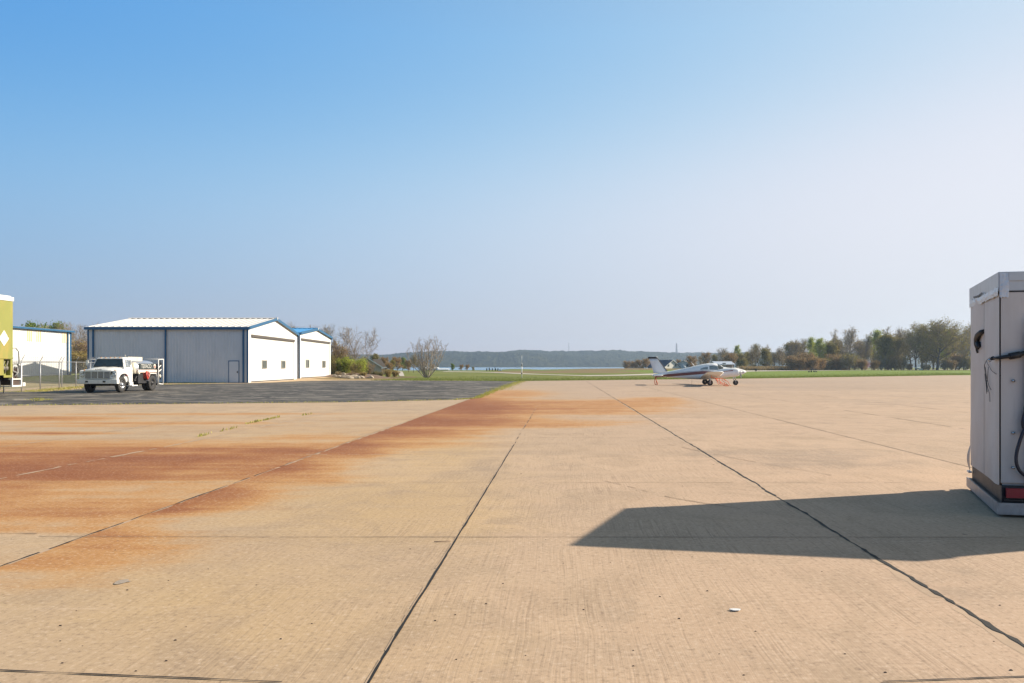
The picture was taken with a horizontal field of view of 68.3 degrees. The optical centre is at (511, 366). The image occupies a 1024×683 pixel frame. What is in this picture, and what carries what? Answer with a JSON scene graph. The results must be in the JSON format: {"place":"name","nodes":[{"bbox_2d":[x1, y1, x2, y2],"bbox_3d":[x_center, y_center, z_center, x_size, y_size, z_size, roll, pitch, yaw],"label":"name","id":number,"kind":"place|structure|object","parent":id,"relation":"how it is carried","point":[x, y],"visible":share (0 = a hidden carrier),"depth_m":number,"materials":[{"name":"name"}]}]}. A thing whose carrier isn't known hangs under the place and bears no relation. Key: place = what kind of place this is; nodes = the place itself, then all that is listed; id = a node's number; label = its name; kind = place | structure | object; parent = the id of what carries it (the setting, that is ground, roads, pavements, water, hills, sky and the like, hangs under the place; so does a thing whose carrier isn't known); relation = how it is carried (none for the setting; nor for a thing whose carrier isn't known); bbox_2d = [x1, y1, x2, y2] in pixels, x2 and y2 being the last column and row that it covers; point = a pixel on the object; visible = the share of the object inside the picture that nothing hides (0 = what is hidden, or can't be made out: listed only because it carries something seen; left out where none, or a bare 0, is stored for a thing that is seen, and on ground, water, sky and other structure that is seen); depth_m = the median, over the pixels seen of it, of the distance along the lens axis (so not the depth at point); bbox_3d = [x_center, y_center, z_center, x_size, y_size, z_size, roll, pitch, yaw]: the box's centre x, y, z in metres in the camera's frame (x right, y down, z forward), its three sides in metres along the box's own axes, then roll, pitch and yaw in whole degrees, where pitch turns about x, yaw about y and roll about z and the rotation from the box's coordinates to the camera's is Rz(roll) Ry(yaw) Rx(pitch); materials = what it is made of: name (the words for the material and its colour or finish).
{"place":"outdoors","nodes":[
{"label":"outdoors","id":0,"kind":"place"},
{"bbox_2d":[0,368,970,391],"bbox_3d":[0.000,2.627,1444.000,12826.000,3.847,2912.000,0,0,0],"label":"ground","id":1,"kind":"structure","parent":0,"point":[532,374],"depth_m":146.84,"materials":[{"name":"green plant"}]},
{"bbox_2d":[21,319,45,327],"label":"tree","id":2,"kind":"object","parent":1,"relation":"on","point":[30,324],"visible":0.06,"depth_m":115.21,"materials":[{"name":"green plant"}]},
{"bbox_2d":[8,357,64,385],"bbox_3d":[-40.503,0.465,60.676,13.527,2.410,1.072,0,0,20],"label":"chain link fence","id":3,"kind":"object","parent":1,"relation":"on","point":[41,368],"visible":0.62,"depth_m":59.70,"materials":[{"name":"metal"}]},
{"bbox_2d":[8,326,74,378],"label":"hangar","id":4,"kind":"structure","parent":1,"relation":"on","point":[32,343],"depth_m":78.42,"materials":[{"name":"white metal"}]},
{"bbox_2d":[42,320,67,329],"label":"tree","id":5,"kind":"object","parent":1,"relation":"on","point":[54,326],"visible":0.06,"depth_m":118.89,"materials":[{"name":"green plant"}]},
{"bbox_2d":[39,321,85,344],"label":"tree","id":6,"kind":"object","parent":1,"relation":"on","point":[66,328],"visible":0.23,"depth_m":113.11,"materials":[{"name":"brown plant"}]},
{"bbox_2d":[71,351,79,373],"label":"bush","id":7,"kind":"object","parent":1,"relation":"on","point":[73,363],"visible":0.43,"depth_m":97.27,"materials":[{"name":"beige plant"}]},
{"bbox_2d":[53,320,98,341],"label":"tree","id":8,"kind":"object","parent":1,"relation":"on","point":[69,327],"visible":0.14,"depth_m":112.54,"materials":[{"name":"brown plant"}]},
{"bbox_2d":[70,328,86,348],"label":"tree","id":9,"kind":"object","parent":1,"relation":"on","point":[85,336],"visible":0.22,"depth_m":107.18,"materials":[{"name":"brown plant"}]},
{"bbox_2d":[71,339,86,352],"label":"bush","id":10,"kind":"object","parent":1,"relation":"on","point":[80,347],"visible":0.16,"depth_m":102.44,"materials":[{"name":"brown plant"}]},
{"bbox_2d":[71,350,86,373],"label":"bush","id":11,"kind":"object","parent":1,"relation":"on","point":[73,361],"visible":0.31,"depth_m":97.49,"materials":[{"name":"beige plant"}]},
{"bbox_2d":[73,353,86,369],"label":"bush","id":12,"kind":"object","parent":1,"relation":"on","point":[82,358],"visible":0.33,"depth_m":96.37,"materials":[{"name":"beige plant"}]},
{"bbox_2d":[84,317,298,382],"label":"hangar","id":13,"kind":"structure","parent":1,"relation":"on","point":[226,350],"depth_m":71.50,"materials":[{"name":"grey metal"}]},
{"bbox_2d":[228,361,238,382],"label":"side door","id":14,"kind":"structure","parent":13,"relation":"in","point":[233,366],"depth_m":71.45,"materials":[{"name":"grey metal"}]},
{"bbox_2d":[251,337,293,380],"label":"hangar door","id":15,"kind":"structure","parent":13,"relation":"in","point":[270,359],"depth_m":78.51,"materials":[{"name":"metal"}]},
{"bbox_2d":[0,380,516,404],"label":"asphalt pad","id":16,"kind":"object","parent":1,"relation":"on","point":[341,391],"visible":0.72,"depth_m":43.01,"materials":[{"name":"grey asphalt"}]},
{"bbox_2d":[0,295,24,387],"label":"tank truck","id":17,"kind":"object","parent":16,"relation":"on","point":[8,369],"visible":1,"depth_m":42.15,"materials":[{"name":"paint"}]},
{"bbox_2d":[3,354,95,392],"bbox_3d":[-33.010,0.465,57.159,0.663,2.410,28.668,0,0,-15],"label":"chain link fence","id":18,"kind":"object","parent":16,"relation":"on","point":[59,386],"visible":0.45,"depth_m":51.25,"materials":[{"name":"metal"}]},
{"bbox_2d":[77,357,163,391],"bbox_3d":[-24.120,0.418,46.811,2.700,2.257,5.982,0,0,0],"label":"fuel truck","id":19,"kind":"object","parent":16,"relation":"on","point":[121,374],"visible":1,"depth_m":45.17,"materials":[{"name":"white metal"}]},
{"bbox_2d":[0,381,525,436],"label":"weeds","id":20,"kind":"object","parent":16,"relation":"on","point":[66,388],"visible":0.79,"depth_m":37.98,"materials":[{"name":"green plant"}]},
{"bbox_2d":[292,328,332,377],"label":"hangar","id":21,"kind":"structure","parent":1,"relation":"on","point":[313,352],"depth_m":95.19,"materials":[{"name":"white metal"}]},
{"bbox_2d":[301,341,328,376],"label":"hangar door","id":22,"kind":"structure","parent":21,"relation":"in","point":[314,355],"depth_m":95.61,"materials":[{"name":"metal"}]},
{"bbox_2d":[291,322,341,342],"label":"tree","id":23,"kind":"object","parent":1,"relation":"on","point":[326,331],"visible":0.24,"depth_m":132.88,"materials":[{"name":"grey plant"}]},
{"bbox_2d":[331,353,336,373],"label":"bush","id":24,"kind":"object","parent":1,"relation":"on","point":[333,366],"visible":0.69,"depth_m":105.72,"materials":[{"name":"green plant"}]},
{"bbox_2d":[331,339,343,373],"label":"bush","id":25,"kind":"object","parent":1,"relation":"on","point":[334,343],"visible":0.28,"depth_m":107.47,"materials":[{"name":"brown plant"}]},
{"bbox_2d":[331,343,348,373],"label":"bush","id":26,"kind":"object","parent":1,"relation":"on","point":[344,351],"visible":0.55,"depth_m":107.36,"materials":[{"name":"brown plant"}]},
{"bbox_2d":[334,355,354,372],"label":"bush","id":27,"kind":"object","parent":1,"relation":"on","point":[343,365],"visible":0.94,"depth_m":106.59,"materials":[{"name":"green plant"}]},
{"bbox_2d":[331,326,378,362],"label":"tree","id":28,"kind":"object","parent":1,"relation":"on","point":[354,351],"visible":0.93,"depth_m":111.98,"materials":[{"name":"grey plant"}]},
{"bbox_2d":[348,361,362,372],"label":"bush","id":29,"kind":"object","parent":1,"relation":"on","point":[354,368],"visible":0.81,"depth_m":105.81,"materials":[{"name":"green plant"}]},
{"bbox_2d":[325,373,389,377],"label":"rocks","id":30,"kind":"object","parent":1,"relation":"on","point":[368,375],"visible":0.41,"depth_m":101.18,"materials":[{"name":"grey stone"}]},
{"bbox_2d":[356,356,367,373],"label":"bush","id":31,"kind":"object","parent":1,"relation":"on","point":[362,362],"visible":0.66,"depth_m":109.66,"materials":[{"name":"green plant"}]},
{"bbox_2d":[365,360,375,373],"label":"bush","id":32,"kind":"object","parent":1,"relation":"on","point":[370,368],"visible":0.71,"depth_m":111.77,"materials":[{"name":"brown plant"}]},
{"bbox_2d":[361,356,386,374],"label":"house","id":33,"kind":"structure","parent":1,"relation":"on","point":[379,364],"depth_m":135.42,"materials":[{"name":"grey"}]},
{"bbox_2d":[382,369,391,376],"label":"bush","id":34,"kind":"object","parent":1,"relation":"on","point":[388,372],"visible":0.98,"depth_m":111.83,"materials":[{"name":"beige plant"}]},
{"bbox_2d":[390,357,404,370],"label":"tree","id":35,"kind":"object","parent":1,"relation":"on","point":[398,360],"visible":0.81,"depth_m":239.27,"materials":[{"name":"brown plant"}]},
{"bbox_2d":[404,360,412,371],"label":"tree","id":36,"kind":"object","parent":1,"relation":"on","point":[406,363],"visible":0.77,"depth_m":199.54,"materials":[{"name":"brown plant"}]},
{"bbox_2d":[406,337,448,377],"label":"tree","id":37,"kind":"object","parent":1,"relation":"on","point":[427,358],"visible":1,"depth_m":105.63,"materials":[{"name":"brown plant"}]},
{"bbox_2d":[0,375,1023,682],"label":"apron","id":38,"kind":"object","parent":1,"relation":"on","point":[588,531],"visible":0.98,"depth_m":6.72,"materials":[{"name":"concrete"}]},
{"bbox_2d":[59,464,1012,674],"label":"gravel specks","id":39,"kind":"object","parent":38,"relation":"on","point":[486,603],"visible":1,"depth_m":4.27,"materials":[{"name":"beige gravel"}]},
{"bbox_2d":[648,357,745,385],"bbox_3d":[15.983,0.337,62.774,8.568,2.424,8.458,0,0,-40],"label":"aeroplane","id":40,"kind":"object","parent":38,"relation":"on","point":[704,373],"visible":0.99,"depth_m":62.27,"materials":[{"name":"white metal"}]},
{"bbox_2d":[966,271,1023,514],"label":"equipment cabinet","id":41,"kind":"object","parent":38,"relation":"on","point":[995,483],"visible":1,"depth_m":7.93,"materials":[{"name":"white metal"}]},
{"bbox_2d":[633,360,643,367],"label":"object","id":42,"kind":"object","parent":1,"relation":"on","point":[637,364],"visible":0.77,"depth_m":325.08,"materials":[{"name":"grey"}]},
{"bbox_2d":[640,358,649,367],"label":"tree","id":43,"kind":"object","parent":1,"relation":"on","point":[645,362],"visible":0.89,"depth_m":323.16,"materials":[{"name":"brown plant"}]},
{"bbox_2d":[647,360,680,368],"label":"house","id":44,"kind":"structure","parent":1,"relation":"on","point":[669,363],"depth_m":300.61,"materials":[{"name":"white paint"}]},
{"bbox_2d":[678,360,693,368],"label":"house","id":45,"kind":"structure","parent":1,"relation":"on","point":[681,363],"depth_m":301.98,"materials":[{"name":"white"}]},
{"bbox_2d":[685,354,696,366],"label":"tree","id":46,"kind":"object","parent":1,"relation":"on","point":[692,359],"visible":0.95,"depth_m":249.93,"materials":[{"name":"brown plant"}]},
{"bbox_2d":[700,351,712,363],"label":"tree","id":47,"kind":"object","parent":1,"relation":"on","point":[706,358],"visible":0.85,"depth_m":298.95,"materials":[{"name":"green plant"}]},
{"bbox_2d":[715,347,727,360],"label":"tree","id":48,"kind":"object","parent":1,"relation":"on","point":[724,351],"visible":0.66,"depth_m":299.23,"materials":[{"name":"green plant"}]},
{"bbox_2d":[712,361,734,367],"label":"metal shed","id":49,"kind":"structure","parent":1,"relation":"on","point":[727,364],"depth_m":215.60,"materials":[{"name":"white metal"}]},
{"bbox_2d":[721,352,738,364],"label":"tree","id":50,"kind":"object","parent":1,"relation":"on","point":[732,357],"visible":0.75,"depth_m":273.90,"materials":[{"name":"brown plant"}]},
{"bbox_2d":[734,353,747,367],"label":"tree","id":51,"kind":"object","parent":1,"relation":"on","point":[741,356],"visible":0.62,"depth_m":282.49,"materials":[{"name":"brown plant"}]},
{"bbox_2d":[748,349,757,365],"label":"tree","id":52,"kind":"object","parent":1,"relation":"on","point":[752,353],"visible":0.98,"depth_m":277.98,"materials":[{"name":"brown plant"}]},
{"bbox_2d":[744,344,763,362],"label":"tree","id":53,"kind":"object","parent":1,"relation":"on","point":[755,347],"visible":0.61,"depth_m":291.81,"materials":[{"name":"green plant"}]},
{"bbox_2d":[757,348,772,365],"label":"tree","id":54,"kind":"object","parent":1,"relation":"on","point":[765,354],"visible":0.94,"depth_m":274.86,"materials":[{"name":"green plant"}]},
{"bbox_2d":[765,352,778,365],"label":"tree","id":55,"kind":"object","parent":1,"relation":"on","point":[774,359],"visible":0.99,"depth_m":268.13,"materials":[{"name":"brown plant"}]},
{"bbox_2d":[777,348,785,365],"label":"tree","id":56,"kind":"object","parent":1,"relation":"on","point":[780,352],"visible":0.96,"depth_m":269.78,"materials":[{"name":"brown plant"}]},
{"bbox_2d":[781,341,800,365],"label":"tree","id":57,"kind":"object","parent":1,"relation":"on","point":[787,348],"visible":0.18,"depth_m":290.35,"materials":[{"name":"green plant"}]},
{"bbox_2d":[785,355,799,369],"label":"shrub","id":58,"kind":"object","parent":1,"relation":"on","point":[790,363],"visible":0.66,"depth_m":239.83,"materials":[{"name":"brown plant"}]},
{"bbox_2d":[785,339,801,358],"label":"tree","id":59,"kind":"object","parent":1,"relation":"on","point":[795,347],"visible":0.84,"depth_m":258.77,"materials":[{"name":"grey plant"}]},
{"bbox_2d":[737,366,850,369],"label":"dry grass","id":60,"kind":"structure","parent":1,"relation":"on","point":[773,368],"depth_m":241.20,"materials":[{"name":"beige plant"}]},
{"bbox_2d":[791,356,807,369],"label":"shrub","id":61,"kind":"object","parent":1,"relation":"on","point":[799,364],"visible":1,"depth_m":233.06,"materials":[{"name":"brown plant"}]},
{"bbox_2d":[797,338,808,355],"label":"tree","id":62,"kind":"object","parent":1,"relation":"on","point":[805,347],"visible":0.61,"depth_m":261.47,"materials":[{"name":"green plant"}]},
{"bbox_2d":[795,352,817,369],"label":"shrub","id":63,"kind":"object","parent":1,"relation":"on","point":[806,356],"visible":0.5,"depth_m":236.93,"materials":[{"name":"brown plant"}]},
{"bbox_2d":[804,335,817,357],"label":"tree","id":64,"kind":"object","parent":1,"relation":"on","point":[810,344],"visible":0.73,"depth_m":256.03,"materials":[{"name":"green plant"}]},
{"bbox_2d":[805,356,819,369],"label":"shrub","id":65,"kind":"object","parent":1,"relation":"on","point":[813,361],"visible":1,"depth_m":232.59,"materials":[{"name":"brown plant"}]},
{"bbox_2d":[809,338,826,358],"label":"tree","id":66,"kind":"object","parent":1,"relation":"on","point":[818,342],"visible":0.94,"depth_m":251.02,"materials":[{"name":"green plant"}]},
{"bbox_2d":[814,358,826,369],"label":"shrub","id":67,"kind":"object","parent":1,"relation":"on","point":[822,364],"visible":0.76,"depth_m":234.69,"materials":[{"name":"brown plant"}]},
{"bbox_2d":[822,356,833,367],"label":"shrub","id":68,"kind":"object","parent":1,"relation":"on","point":[829,363],"visible":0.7,"depth_m":241.80,"materials":[{"name":"brown plant"}]},
{"bbox_2d":[823,341,839,359],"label":"tree","id":69,"kind":"object","parent":1,"relation":"on","point":[831,348],"visible":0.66,"depth_m":260.29,"materials":[{"name":"green plant"}]},
{"bbox_2d":[823,354,841,366],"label":"shrub","id":70,"kind":"object","parent":1,"relation":"on","point":[829,356],"visible":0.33,"depth_m":244.53,"materials":[{"name":"brown plant"}]},
{"bbox_2d":[833,355,847,369],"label":"shrub","id":71,"kind":"object","parent":1,"relation":"on","point":[837,361],"visible":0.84,"depth_m":240.12,"materials":[{"name":"brown plant"}]},
{"bbox_2d":[838,351,857,369],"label":"shrub","id":72,"kind":"object","parent":1,"relation":"on","point":[849,362],"visible":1,"depth_m":237.51,"materials":[{"name":"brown plant"}]},
{"bbox_2d":[837,325,868,354],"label":"tree","id":73,"kind":"object","parent":1,"relation":"on","point":[849,337],"visible":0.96,"depth_m":254.54,"materials":[{"name":"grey plant"}]},
{"bbox_2d":[852,341,864,368],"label":"tree","id":74,"kind":"object","parent":1,"relation":"on","point":[858,350],"visible":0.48,"depth_m":265.79,"materials":[{"name":"green plant"}]},
{"bbox_2d":[856,358,868,369],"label":"shrub","id":75,"kind":"object","parent":1,"relation":"on","point":[861,364],"visible":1,"depth_m":236.85,"materials":[{"name":"brown plant"}]},
{"bbox_2d":[857,335,871,369],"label":"tree","id":76,"kind":"object","parent":1,"relation":"on","point":[867,341],"visible":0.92,"depth_m":262.23,"materials":[{"name":"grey plant"}]},
{"bbox_2d":[865,332,875,369],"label":"tree","id":77,"kind":"object","parent":1,"relation":"on","point":[870,349],"visible":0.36,"depth_m":268.33,"materials":[{"name":"green plant"}]},
{"bbox_2d":[869,360,879,369],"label":"shrub","id":78,"kind":"object","parent":1,"relation":"on","point":[874,365],"visible":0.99,"depth_m":240.80,"materials":[{"name":"brown plant"}]},
{"bbox_2d":[868,329,884,369],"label":"tree","id":79,"kind":"object","parent":1,"relation":"on","point":[876,334],"visible":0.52,"depth_m":262.50,"materials":[{"name":"green plant"}]},
{"bbox_2d":[870,354,888,369],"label":"shrub","id":80,"kind":"object","parent":1,"relation":"on","point":[882,363],"visible":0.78,"depth_m":247.38,"materials":[{"name":"grey plant"}]},
{"bbox_2d":[870,333,896,369],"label":"tree","id":81,"kind":"object","parent":1,"relation":"on","point":[884,344],"visible":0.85,"depth_m":254.85,"materials":[{"name":"green plant"}]},
{"bbox_2d":[878,326,900,369],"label":"tree","id":82,"kind":"object","parent":1,"relation":"on","point":[888,328],"visible":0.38,"depth_m":258.58,"materials":[{"name":"green plant"}]},
{"bbox_2d":[885,355,904,369],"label":"shrub","id":83,"kind":"object","parent":1,"relation":"on","point":[895,363],"visible":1,"depth_m":244.50,"materials":[{"name":"brown plant"}]},
{"bbox_2d":[890,336,907,369],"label":"tree","id":84,"kind":"object","parent":1,"relation":"on","point":[897,345],"visible":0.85,"depth_m":253.99,"materials":[{"name":"green plant"}]},
{"bbox_2d":[898,356,910,369],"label":"shrub","id":85,"kind":"object","parent":1,"relation":"on","point":[905,361],"visible":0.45,"depth_m":249.63,"materials":[{"name":"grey plant"}]},
{"bbox_2d":[894,327,917,369],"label":"tree","id":86,"kind":"object","parent":1,"relation":"on","point":[899,334],"visible":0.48,"depth_m":261.02,"materials":[{"name":"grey plant"}]},
{"bbox_2d":[898,322,949,369],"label":"tree","id":87,"kind":"object","parent":1,"relation":"on","point":[921,331],"visible":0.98,"depth_m":249.82,"materials":[{"name":"green plant"}]},
{"bbox_2d":[916,335,940,369],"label":"tree","id":88,"kind":"object","parent":1,"relation":"on","point":[933,353],"visible":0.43,"depth_m":260.77,"materials":[{"name":"green plant"}]},
{"bbox_2d":[902,316,970,369],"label":"tree","id":89,"kind":"object","parent":1,"relation":"on","point":[938,330],"visible":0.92,"depth_m":250.17,"materials":[{"name":"green plant"}]},
{"bbox_2d":[918,331,958,369],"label":"tree","id":90,"kind":"object","parent":1,"relation":"on","point":[941,354],"visible":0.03,"depth_m":284.14,"materials":[{"name":"green plant"}]},
{"bbox_2d":[935,358,948,369],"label":"shrub","id":91,"kind":"object","parent":1,"relation":"on","point":[944,362],"visible":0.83,"depth_m":251.90,"materials":[{"name":"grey plant"}]},
{"bbox_2d":[938,327,953,369],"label":"tree","id":92,"kind":"object","parent":1,"relation":"on","point":[943,352],"visible":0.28,"depth_m":261.71,"materials":[{"name":"green plant"}]},
{"bbox_2d":[945,360,957,369],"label":"shrub","id":93,"kind":"object","parent":1,"relation":"on","point":[951,365],"visible":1,"depth_m":246.35,"materials":[{"name":"brown plant"}]},
{"bbox_2d":[941,328,969,369],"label":"tree","id":94,"kind":"object","parent":1,"relation":"on","point":[955,345],"visible":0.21,"depth_m":261.88,"materials":[{"name":"green plant"}]},
{"bbox_2d":[948,353,968,369],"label":"shrub","id":95,"kind":"object","parent":1,"relation":"on","point":[959,361],"visible":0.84,"depth_m":249.54,"materials":[{"name":"brown plant"}]},
{"bbox_2d":[954,327,970,369],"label":"tree","id":96,"kind":"object","parent":1,"relation":"on","point":[963,341],"visible":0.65,"depth_m":257.77,"materials":[{"name":"green plant"}]},
{"bbox_2d":[957,353,970,369],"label":"shrub","id":97,"kind":"object","parent":1,"relation":"on","point":[967,364],"visible":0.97,"depth_m":248.61,"materials":[{"name":"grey plant"}]},
{"bbox_2d":[0,0,1023,354],"label":"sky","id":98,"kind":"structure","parent":0,"point":[702,176],"materials":[{"name":"blue"}]},
{"bbox_2d":[349,349,970,366],"bbox_3d":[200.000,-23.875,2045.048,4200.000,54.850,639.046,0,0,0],"label":"hills","id":99,"kind":"structure","parent":0,"point":[561,358],"depth_m":1948.52,"materials":[{"name":"green plant"}]},
{"bbox_2d":[387,367,962,369],"bbox_3d":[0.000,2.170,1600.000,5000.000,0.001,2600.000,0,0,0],"label":"lake","id":100,"kind":"structure","parent":0,"point":[498,368],"depth_m":778.23,"materials":[{"name":"liquid"}]},
{"bbox_2d":[443,369,964,375],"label":"taxiway","id":101,"kind":"structure","parent":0,"point":[657,373],"depth_m":189.69,"materials":[{"name":"grey asphalt"}]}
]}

